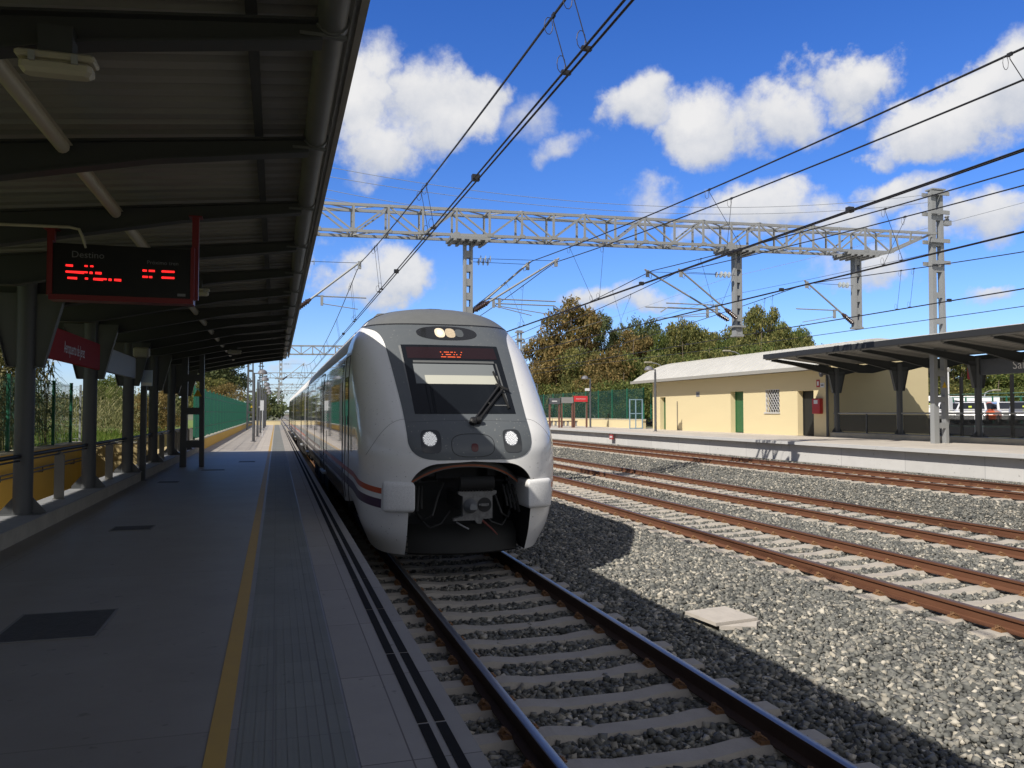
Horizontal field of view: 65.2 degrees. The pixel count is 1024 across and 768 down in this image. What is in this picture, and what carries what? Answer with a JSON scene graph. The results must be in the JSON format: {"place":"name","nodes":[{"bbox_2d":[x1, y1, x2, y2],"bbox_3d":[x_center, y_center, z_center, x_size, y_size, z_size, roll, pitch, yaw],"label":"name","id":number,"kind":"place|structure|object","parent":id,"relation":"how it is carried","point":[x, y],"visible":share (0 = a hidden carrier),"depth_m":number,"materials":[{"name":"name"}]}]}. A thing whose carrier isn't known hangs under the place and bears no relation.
{"place":"outdoors","nodes":[
{"label":"outdoors","id":0,"kind":"place"},
{"bbox_2d":[4,420,192,443],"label":"meadow","id":1,"kind":"structure","parent":0,"point":[190,423],"depth_m":59.04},
{"bbox_2d":[0,348,14,450],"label":"reed clump","id":2,"kind":"object","parent":1,"relation":"on","point":[3,372],"visible":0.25,"depth_m":17.99,"materials":[{"name":"green plant"}]},
{"bbox_2d":[0,355,57,449],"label":"reed clump","id":3,"kind":"object","parent":1,"relation":"on","point":[11,427],"visible":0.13,"depth_m":19.57,"materials":[{"name":"green plant"}]},
{"bbox_2d":[0,359,73,445],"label":"reed clump","id":4,"kind":"object","parent":1,"relation":"on","point":[44,390],"visible":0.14,"depth_m":21.32,"materials":[{"name":"green plant"}]},
{"bbox_2d":[4,428,164,450],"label":"grass","id":5,"kind":"structure","parent":1,"relation":"on","point":[102,436],"depth_m":32.18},
{"bbox_2d":[35,378,180,434],"bbox_3d":[-33.200,1.054,42.165,29.988,3.140,29.925,1,-2,-16],"label":"reed bed","id":6,"kind":"object","parent":1,"relation":"on","point":[111,423],"visible":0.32,"depth_m":38.91,"materials":[{"name":"green plant"}]},
{"bbox_2d":[97,374,122,407],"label":"tree","id":7,"kind":"object","parent":1,"relation":"on","point":[104,382],"visible":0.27,"depth_m":54.92,"materials":[{"name":"green plant"}]},
{"bbox_2d":[133,394,148,432],"bbox_3d":[-18.642,1.536,39.913,1.724,2.304,1.748,0,-2,2],"label":"shrub","id":8,"kind":"object","parent":1,"relation":"on","point":[138,399],"visible":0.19,"depth_m":39.72,"materials":[{"name":"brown plant"}]},
{"bbox_2d":[139,390,180,430],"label":"shrub","id":9,"kind":"object","parent":1,"relation":"on","point":[162,413],"visible":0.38,"depth_m":43.62,"materials":[{"name":"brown plant"}]},
{"bbox_2d":[2,0,1023,413],"label":"sky","id":10,"kind":"structure","parent":0,"point":[678,100],"materials":[{"name":"blue"}]},
{"bbox_2d":[49,413,1023,448],"bbox_3d":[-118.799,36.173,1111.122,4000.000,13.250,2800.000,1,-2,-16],"label":"ground","id":11,"kind":"structure","parent":0,"point":[190,417],"depth_m":42.75,"materials":[{"name":"soil"}]},
{"bbox_2d":[0,441,81,509],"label":"retaining wall","id":12,"kind":"structure","parent":11,"relation":"on","point":[43,481],"depth_m":19.12,"materials":[{"name":"yellow paint"}]},
{"bbox_2d":[0,374,72,451],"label":"fence","id":13,"kind":"object","parent":12,"relation":"on","point":[9,409],"visible":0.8,"depth_m":19.88,"materials":[{"name":"green"}]},
{"bbox_2d":[96,441,166,477],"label":"end wall","id":14,"kind":"structure","parent":11,"relation":"on","point":[100,458],"depth_m":23.23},
{"bbox_2d":[14,385,81,443],"bbox_3d":[-18.251,0.843,21.479,12.025,1.760,0.050,1,-2,-16],"label":"fence","id":15,"kind":"object","parent":14,"relation":"on","point":[80,398],"visible":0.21,"depth_m":23.14,"materials":[{"name":"grey"}]},
{"bbox_2d":[0,0,369,767],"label":"platform","id":16,"kind":"structure","parent":11,"relation":"on","point":[223,119],"depth_m":6.41,"materials":[{"name":"concrete"}]},
{"bbox_2d":[0,59,72,152],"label":"strip light","id":17,"kind":"object","parent":16,"relation":"attached to","point":[17,88],"visible":1,"depth_m":4.79,"materials":[{"name":"beige"}]},
{"bbox_2d":[14,22,99,81],"bbox_3d":[-2.224,-1.623,3.917,0.350,0.234,0.136,1,-2,-16],"label":"emergency light","id":18,"kind":"object","parent":16,"relation":"attached to","point":[54,55],"visible":1,"depth_m":3.88,"materials":[{"name":"beige"}]},
{"bbox_2d":[0,608,118,643],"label":"floor cover","id":19,"kind":"object","parent":16,"relation":"on","point":[55,626],"visible":0.83,"depth_m":5.79,"materials":[{"name":"metal"}]},
{"bbox_2d":[48,322,99,369],"bbox_3d":[-6.806,-0.762,12.470,0.065,0.920,3.400,1,-2,-16],"label":"station sign","id":20,"kind":"object","parent":16,"relation":"hanging from","point":[70,348],"visible":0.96,"depth_m":12.38,"materials":[{"name":"red"}]},
{"bbox_2d":[76,171,122,217],"bbox_3d":[-3.460,-1.618,6.680,0.120,0.096,1.910,1,-2,-16],"label":"strip light","id":21,"kind":"object","parent":16,"relation":"attached to","point":[96,187],"visible":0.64,"depth_m":6.67,"materials":[{"name":"beige"}]},
{"bbox_2d":[107,343,135,378],"bbox_3d":[-7.896,-0.629,16.160,0.060,0.920,3.200,1,-2,-16],"label":"station sign","id":22,"kind":"object","parent":16,"relation":"hanging from","point":[122,364],"visible":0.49,"depth_m":16.16,"materials":[{"name":"grey"}]},
{"bbox_2d":[43,215,202,306],"bbox_3d":[-3.605,-1.178,7.450,1.345,0.850,0.180,1,-2,-16],"label":"departure board","id":23,"kind":"object","parent":16,"relation":"hanging from","point":[90,273],"visible":1,"depth_m":7.37,"materials":[{"name":"black"}]},
{"bbox_2d":[0,223,86,247],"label":"cable conduit","id":24,"kind":"object","parent":23,"relation":"attached to","point":[47,226],"visible":1,"depth_m":7.21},
{"bbox_2d":[109,525,154,530],"bbox_3d":[-5.093,1.944,10.738,0.510,0.026,0.440,1,-2,-16],"label":"floor cover","id":25,"kind":"object","parent":16,"relation":"on","point":[132,528],"visible":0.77,"depth_m":10.69,"materials":[{"name":"metal"}]},
{"bbox_2d":[125,229,150,247],"bbox_3d":[-4.005,-1.551,8.530,0.120,0.096,1.910,1,-2,-16],"label":"strip light","id":26,"kind":"object","parent":16,"relation":"attached to","point":[137,238],"visible":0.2,"depth_m":8.43,"materials":[{"name":"beige"}]},
{"bbox_2d":[133,342,149,357],"bbox_3d":[-8.237,-0.801,17.786,0.340,0.420,0.200,1,-2,-16],"label":"loudspeaker","id":27,"kind":"object","parent":16,"relation":"attached to","point":[139,351],"visible":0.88,"depth_m":17.70,"materials":[{"name":"grey paint"}]},
{"bbox_2d":[139,366,146,480],"bbox_3d":[-8.476,0.563,18.408,0.180,3.300,0.180,1,-2,-16],"label":"drain post","id":28,"kind":"object","parent":16,"relation":"on","point":[143,426],"visible":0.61,"depth_m":18.34,"materials":[{"name":"metal"}]},
{"bbox_2d":[141,358,152,385],"bbox_3d":[-8.314,-0.424,18.230,0.230,0.940,0.040,1,-2,-16],"label":"notice","id":29,"kind":"object","parent":16,"relation":"hanging from","point":[147,378],"visible":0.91,"depth_m":18.22,"materials":[{"name":"grey"}]},
{"bbox_2d":[179,188,951,466],"bbox_3d":[3.285,-2.383,26.219,26.539,9.750,1.048,1,-2,-14],"label":"overhead gantry","id":30,"kind":"object","parent":16,"relation":"on","point":[856,257],"visible":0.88,"depth_m":26.79,"materials":[{"name":"metal"}]},
{"bbox_2d":[286,0,633,399],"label":"overhead line","id":31,"kind":"object","parent":30,"relation":"hanging from","point":[587,49],"visible":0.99,"depth_m":8.86,"materials":[{"name":"grey metal"}]},
{"bbox_2d":[332,167,928,207],"bbox_3d":[3.161,-6.519,26.340,25.428,1.192,0.016,1,-2,-14],"label":"cable","id":32,"kind":"object","parent":30,"relation":"hanging from","point":[618,204],"visible":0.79,"depth_m":26.37,"materials":[{"name":"black metal"}]},
{"bbox_2d":[332,177,928,213],"bbox_3d":[3.161,-6.257,26.330,25.428,1.117,0.016,1,-2,-14],"label":"cable","id":33,"kind":"object","parent":30,"relation":"hanging from","point":[608,210],"visible":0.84,"depth_m":26.17,"materials":[{"name":"black metal"}]},
{"bbox_2d":[473,47,1023,331],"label":"overhead line","id":34,"kind":"object","parent":30,"relation":"hanging from","point":[849,209],"visible":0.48,"depth_m":12.63,"materials":[{"name":"grey metal"}]},
{"bbox_2d":[513,168,1023,353],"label":"overhead line","id":35,"kind":"object","parent":30,"relation":"hanging from","point":[884,264],"visible":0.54,"depth_m":18.47,"materials":[{"name":"grey metal"}]},
{"bbox_2d":[530,251,1023,370],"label":"overhead line","id":36,"kind":"object","parent":30,"relation":"hanging from","point":[949,300],"visible":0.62,"depth_m":25.86,"materials":[{"name":"grey metal"}]},
{"bbox_2d":[531,306,1023,374],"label":"cable","id":37,"kind":"object","parent":30,"relation":"hanging from","point":[817,335],"visible":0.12,"depth_m":22.20,"materials":[{"name":"grey metal"}]},
{"bbox_2d":[180,377,226,407],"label":"tree","id":38,"kind":"object","parent":11,"relation":"on","point":[215,382],"visible":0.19,"depth_m":131.58,"materials":[{"name":"green plant"}]},
{"bbox_2d":[190,421,251,448],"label":"boundary wall","id":39,"kind":"structure","parent":11,"relation":"on","point":[213,438],"depth_m":44.45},
{"bbox_2d":[193,385,249,439],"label":"screen fence","id":40,"kind":"object","parent":39,"relation":"on","point":[222,412],"visible":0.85,"depth_m":44.42,"materials":[{"name":"green"}]},
{"bbox_2d":[198,364,251,393],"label":"tree","id":41,"kind":"object","parent":11,"relation":"on","point":[229,375],"visible":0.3,"depth_m":139.31,"materials":[{"name":"green plant"}]},
{"bbox_2d":[206,382,251,415],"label":"bushy tree","id":42,"kind":"object","parent":11,"relation":"on","point":[226,390],"visible":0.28,"depth_m":125.37,"materials":[{"name":"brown plant"}]},
{"bbox_2d":[204,425,284,451],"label":"platform","id":43,"kind":"structure","parent":11,"relation":"on","point":[241,440],"depth_m":41.78,"materials":[{"name":"concrete"}]},
{"bbox_2d":[202,426,273,767],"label":"yellow line","id":44,"kind":"object","parent":43,"relation":"on","point":[217,746],"visible":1,"depth_m":4.91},
{"bbox_2d":[251,369,267,441],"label":"lamp post","id":45,"kind":"object","parent":43,"relation":"on","point":[262,372],"visible":1,"depth_m":43.25,"materials":[{"name":"grey"}]},
{"bbox_2d":[258,362,315,418],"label":"overhead gantry","id":46,"kind":"object","parent":43,"relation":"on","point":[270,373],"visible":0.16,"depth_m":124.30,"materials":[{"name":"metal"}]},
{"bbox_2d":[234,425,358,767],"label":"ribbed band","id":47,"kind":"object","parent":43,"relation":"on","point":[293,714],"visible":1,"depth_m":4.92,"materials":[{"name":"concrete"}]},
{"bbox_2d":[246,330,525,429],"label":"overhead gantry","id":48,"kind":"object","parent":43,"relation":"on","point":[338,346],"visible":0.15,"depth_m":74.21,"materials":[{"name":"metal"}]},
{"bbox_2d":[39,389,593,419],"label":"distant woodland","id":49,"kind":"object","parent":11,"relation":"on","point":[276,412],"visible":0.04,"depth_m":246.61,"materials":[{"name":"green plant"}]},
{"bbox_2d":[522,330,561,392],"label":"tree","id":50,"kind":"object","parent":11,"relation":"on","point":[541,341],"visible":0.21,"depth_m":90.96,"materials":[{"name":"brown plant"}]},
{"bbox_2d":[530,352,574,417],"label":"bushy tree","id":51,"kind":"object","parent":11,"relation":"on","point":[552,363],"visible":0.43,"depth_m":87.64,"materials":[{"name":"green plant"}]},
{"bbox_2d":[536,381,570,417],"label":"bushy tree","id":52,"kind":"object","parent":11,"relation":"on","point":[547,388],"visible":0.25,"depth_m":86.87,"materials":[{"name":"green plant"}]},
{"bbox_2d":[538,294,602,393],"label":"tree","id":53,"kind":"object","parent":11,"relation":"on","point":[590,328],"visible":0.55,"depth_m":88.84,"materials":[{"name":"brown plant"}]},
{"bbox_2d":[544,345,608,417],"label":"bushy tree","id":54,"kind":"object","parent":11,"relation":"on","point":[573,359],"visible":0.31,"depth_m":80.48,"materials":[{"name":"green plant"}]},
{"bbox_2d":[555,375,611,417],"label":"bushy tree","id":55,"kind":"object","parent":11,"relation":"on","point":[578,393],"visible":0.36,"depth_m":77.56,"materials":[{"name":"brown plant"}]},
{"bbox_2d":[580,309,620,416],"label":"tree","id":56,"kind":"object","parent":11,"relation":"on","point":[605,326],"visible":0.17,"depth_m":96.09,"materials":[{"name":"green plant"}]},
{"bbox_2d":[572,345,638,418],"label":"bushy tree","id":57,"kind":"object","parent":11,"relation":"on","point":[609,372],"visible":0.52,"depth_m":76.70,"materials":[{"name":"green plant"}]},
{"bbox_2d":[588,378,652,421],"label":"bushy tree","id":58,"kind":"object","parent":11,"relation":"on","point":[619,397],"visible":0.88,"depth_m":69.82,"materials":[{"name":"green plant"}]},
{"bbox_2d":[608,329,654,382],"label":"tree","id":59,"kind":"object","parent":11,"relation":"on","point":[644,344],"visible":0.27,"depth_m":90.53,"materials":[{"name":"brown plant"}]},
{"bbox_2d":[607,339,667,420],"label":"bushy tree","id":60,"kind":"object","parent":11,"relation":"on","point":[636,371],"visible":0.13,"depth_m":77.93,"materials":[{"name":"green plant"}]},
{"bbox_2d":[619,315,661,355],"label":"tree","id":61,"kind":"object","parent":11,"relation":"on","point":[649,329],"visible":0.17,"depth_m":100.49,"materials":[{"name":"green plant"}]},
{"bbox_2d":[278,415,1023,767],"bbox_3d":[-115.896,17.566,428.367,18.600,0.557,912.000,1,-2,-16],"label":"ballast bed","id":62,"kind":"object","parent":11,"relation":"on","point":[518,755],"visible":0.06,"depth_m":9.59,"materials":[{"name":"gravel"}]},
{"bbox_2d":[280,417,879,767],"bbox_3d":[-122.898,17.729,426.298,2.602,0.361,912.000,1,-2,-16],"label":"railway track","id":63,"kind":"structure","parent":62,"relation":"on","point":[533,742],"depth_m":7.09,"materials":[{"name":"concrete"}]},
{"bbox_2d":[289,309,552,554],"bbox_3d":[-10.044,1.730,43.194,2.990,4.090,67.390,1,-2,-16],"label":"passenger train","id":64,"kind":"object","parent":63,"relation":"on","point":[427,431],"visible":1,"depth_m":11.69,"materials":[{"name":"white"}]},
{"bbox_2d":[285,415,1023,639],"bbox_3d":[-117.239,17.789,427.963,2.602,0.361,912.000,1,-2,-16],"label":"railway track","id":65,"kind":"structure","parent":62,"relation":"on","point":[1010,624],"depth_m":12.52,"materials":[{"name":"metal"}]},
{"bbox_2d":[366,444,1023,767],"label":"ballast","id":66,"kind":"structure","parent":62,"relation":"on","point":[658,558],"depth_m":8.63,"materials":[{"name":"stone"}]},
{"bbox_2d":[685,606,760,629],"bbox_3d":[2.443,2.680,9.113,0.612,0.076,0.758,1,-2,-25],"label":"cable pit lid","id":67,"kind":"object","parent":66,"relation":"on","point":[724,618],"visible":0.93,"depth_m":9.04,"materials":[{"name":"concrete"}]},
{"bbox_2d":[552,439,1023,502],"bbox_3d":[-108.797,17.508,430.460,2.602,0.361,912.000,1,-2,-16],"label":"railway track","id":68,"kind":"structure","parent":62,"relation":"on","point":[957,487],"depth_m":25.43,"materials":[{"name":"metal"}]},
{"bbox_2d":[553,457,1023,565],"bbox_3d":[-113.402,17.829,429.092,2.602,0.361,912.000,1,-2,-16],"label":"railway track","id":69,"kind":"structure","parent":62,"relation":"on","point":[1000,549],"depth_m":18.65,"materials":[{"name":"metal"}]},
{"bbox_2d":[634,352,684,422],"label":"bushy tree","id":70,"kind":"object","parent":11,"relation":"on","point":[659,360],"visible":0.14,"depth_m":74.37,"materials":[{"name":"green plant"}]},
{"bbox_2d":[649,327,678,364],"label":"tree","id":71,"kind":"object","parent":11,"relation":"on","point":[661,340],"visible":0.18,"depth_m":95.39,"materials":[{"name":"green plant"}]},
{"bbox_2d":[662,316,705,361],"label":"tree","id":72,"kind":"object","parent":11,"relation":"on","point":[689,334],"visible":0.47,"depth_m":92.38,"materials":[{"name":"green plant"}]},
{"bbox_2d":[694,327,719,350],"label":"tree","id":73,"kind":"object","parent":11,"relation":"on","point":[706,337],"visible":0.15,"depth_m":91.99,"materials":[{"name":"green plant"}]},
{"bbox_2d":[690,347,732,359],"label":"bushy tree","id":74,"kind":"object","parent":11,"relation":"on","point":[703,354],"visible":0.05,"depth_m":79.19,"materials":[{"name":"green plant"}]},
{"bbox_2d":[703,331,737,355],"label":"tree","id":75,"kind":"object","parent":11,"relation":"on","point":[722,344],"visible":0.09,"depth_m":88.58,"materials":[{"name":"green plant"}]},
{"bbox_2d":[718,328,757,356],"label":"tree","id":76,"kind":"object","parent":11,"relation":"on","point":[743,341],"visible":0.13,"depth_m":81.80,"materials":[{"name":"green plant"}]},
{"bbox_2d":[736,329,779,354],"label":"bushy tree","id":77,"kind":"object","parent":11,"relation":"on","point":[752,350],"visible":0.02,"depth_m":75.14,"materials":[{"name":"green plant"}]},
{"bbox_2d":[743,303,780,343],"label":"tree","id":78,"kind":"object","parent":11,"relation":"on","point":[755,318],"visible":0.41,"depth_m":87.34,"materials":[{"name":"green plant"}]},
{"bbox_2d":[756,321,800,351],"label":"tree","id":79,"kind":"object","parent":11,"relation":"on","point":[776,337],"visible":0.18,"depth_m":83.31,"materials":[{"name":"green plant"}]},
{"bbox_2d":[550,430,1023,482],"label":"platform wall","id":80,"kind":"structure","parent":11,"relation":"on","point":[998,468],"depth_m":28.44,"materials":[{"name":"concrete"}]},
{"bbox_2d":[551,425,1023,458],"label":"platform","id":81,"kind":"structure","parent":80,"relation":"on","point":[1001,448],"depth_m":32.08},
{"bbox_2d":[546,417,645,428],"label":"boundary wall","id":82,"kind":"structure","parent":81,"relation":"on","point":[606,422],"depth_m":62.30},
{"bbox_2d":[543,387,643,418],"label":"fence","id":83,"kind":"object","parent":82,"relation":"on","point":[598,403],"visible":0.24,"depth_m":61.79,"materials":[{"name":"green"}]},
{"bbox_2d":[644,366,656,430],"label":"lamp post","id":84,"kind":"object","parent":81,"relation":"on","point":[648,368],"visible":1,"depth_m":47.91,"materials":[{"name":"grey"}]},
{"bbox_2d":[550,428,1023,458],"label":"platform edge","id":85,"kind":"object","parent":81,"relation":"on","point":[989,454],"visible":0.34,"depth_m":28.10,"materials":[{"name":"white concrete"}]},
{"bbox_2d":[830,432,1023,444],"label":"wall","id":86,"kind":"structure","parent":81,"relation":"on","point":[987,440],"depth_m":31.33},
{"bbox_2d":[763,323,1023,436],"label":"platform canopy","id":87,"kind":"object","parent":86,"relation":"on","point":[1006,342],"visible":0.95,"depth_m":30.29,"materials":[{"name":"metal"}]},
{"bbox_2d":[980,356,1023,374],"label":"exit sign","id":88,"kind":"object","parent":87,"relation":"hanging from","point":[994,366],"visible":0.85,"depth_m":28.35,"materials":[{"name":"grey"}]},
{"bbox_2d":[833,412,1023,436],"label":"railing","id":89,"kind":"object","parent":86,"relation":"on","point":[1005,425],"visible":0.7,"depth_m":31.50,"materials":[{"name":"grey"}]},
{"bbox_2d":[630,338,950,436],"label":"station building","id":90,"kind":"structure","parent":11,"relation":"on","point":[754,393],"depth_m":41.87,"materials":[{"name":"beige"}]},
{"bbox_2d":[735,392,743,431],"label":"door","id":91,"kind":"structure","parent":90,"relation":"in","point":[739,423],"depth_m":44.72,"materials":[{"name":"metal"}]},
{"bbox_2d":[764,389,779,413],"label":"window","id":92,"kind":"structure","parent":90,"relation":"in","point":[774,404],"depth_m":41.34,"materials":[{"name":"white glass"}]},
{"bbox_2d":[803,391,813,434],"bbox_3d":[14.486,1.403,38.692,0.103,2.156,1.225,1,-2,-16],"label":"door","id":93,"kind":"structure","parent":90,"relation":"in","point":[808,418],"depth_m":38.92,"materials":[{"name":"black"}]},
{"bbox_2d":[636,418,1008,436],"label":"car park","id":94,"kind":"structure","parent":11,"relation":"on","point":[650,423],"depth_m":79.12,"materials":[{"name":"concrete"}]},
{"bbox_2d":[954,402,988,419],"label":"parked car","id":95,"kind":"object","parent":94,"relation":"on","point":[969,406],"visible":0.22,"depth_m":51.10,"materials":[{"name":"white"}]},
{"bbox_2d":[991,402,1009,414],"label":"parked car","id":96,"kind":"object","parent":94,"relation":"on","point":[1000,406],"visible":0.1,"depth_m":50.40,"materials":[{"name":"white"}]},
{"bbox_2d":[928,382,973,395],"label":"tree","id":97,"kind":"object","parent":11,"relation":"on","point":[956,390],"visible":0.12,"depth_m":69.70,"materials":[{"name":"green plant"}]},
{"bbox_2d":[928,358,989,395],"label":"tree","id":98,"kind":"object","parent":11,"relation":"on","point":[958,370],"visible":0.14,"depth_m":74.26,"materials":[{"name":"green plant"}]},
{"bbox_2d":[929,374,1023,437],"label":"fence","id":99,"kind":"object","parent":11,"relation":"on","point":[1012,403],"visible":0.29,"depth_m":36.75,"materials":[{"name":"black metal"}]},
{"bbox_2d":[963,383,1023,401],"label":"tree","id":100,"kind":"object","parent":11,"relation":"on","point":[1006,391],"visible":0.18,"depth_m":66.94,"materials":[{"name":"green plant"}]},
{"bbox_2d":[983,373,1023,389],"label":"tree","id":101,"kind":"object","parent":11,"relation":"on","point":[988,382],"visible":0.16,"depth_m":73.32,"materials":[{"name":"green plant"}]},
{"bbox_2d":[989,373,1023,390],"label":"tree","id":102,"kind":"object","parent":11,"relation":"on","point":[998,380],"visible":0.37,"depth_m":72.55,"materials":[{"name":"green plant"}]},
{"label":"ramp floor","id":103,"kind":"structure","parent":0,"visible":0},
{"bbox_2d":[0,448,198,550],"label":"wall","id":104,"kind":"structure","parent":103,"relation":"on","point":[14,530],"depth_m":12.19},
{"bbox_2d":[0,428,192,499],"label":"railing","id":105,"kind":"object","parent":104,"relation":"on","point":[59,465],"visible":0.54,"depth_m":13.77,"materials":[{"name":"grey metal"}]},
{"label":"platform wall","id":106,"kind":"structure","parent":0,"visible":0},
{"bbox_2d":[279,425,491,767],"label":"platform edge","id":107,"kind":"object","parent":106,"relation":"on","point":[387,732],"visible":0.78,"depth_m":4.92,"materials":[{"name":"concrete"}]},
{"bbox_2d":[282,425,470,767],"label":"edge strips","id":108,"kind":"object","parent":107,"relation":"on","point":[456,751],"visible":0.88,"depth_m":4.90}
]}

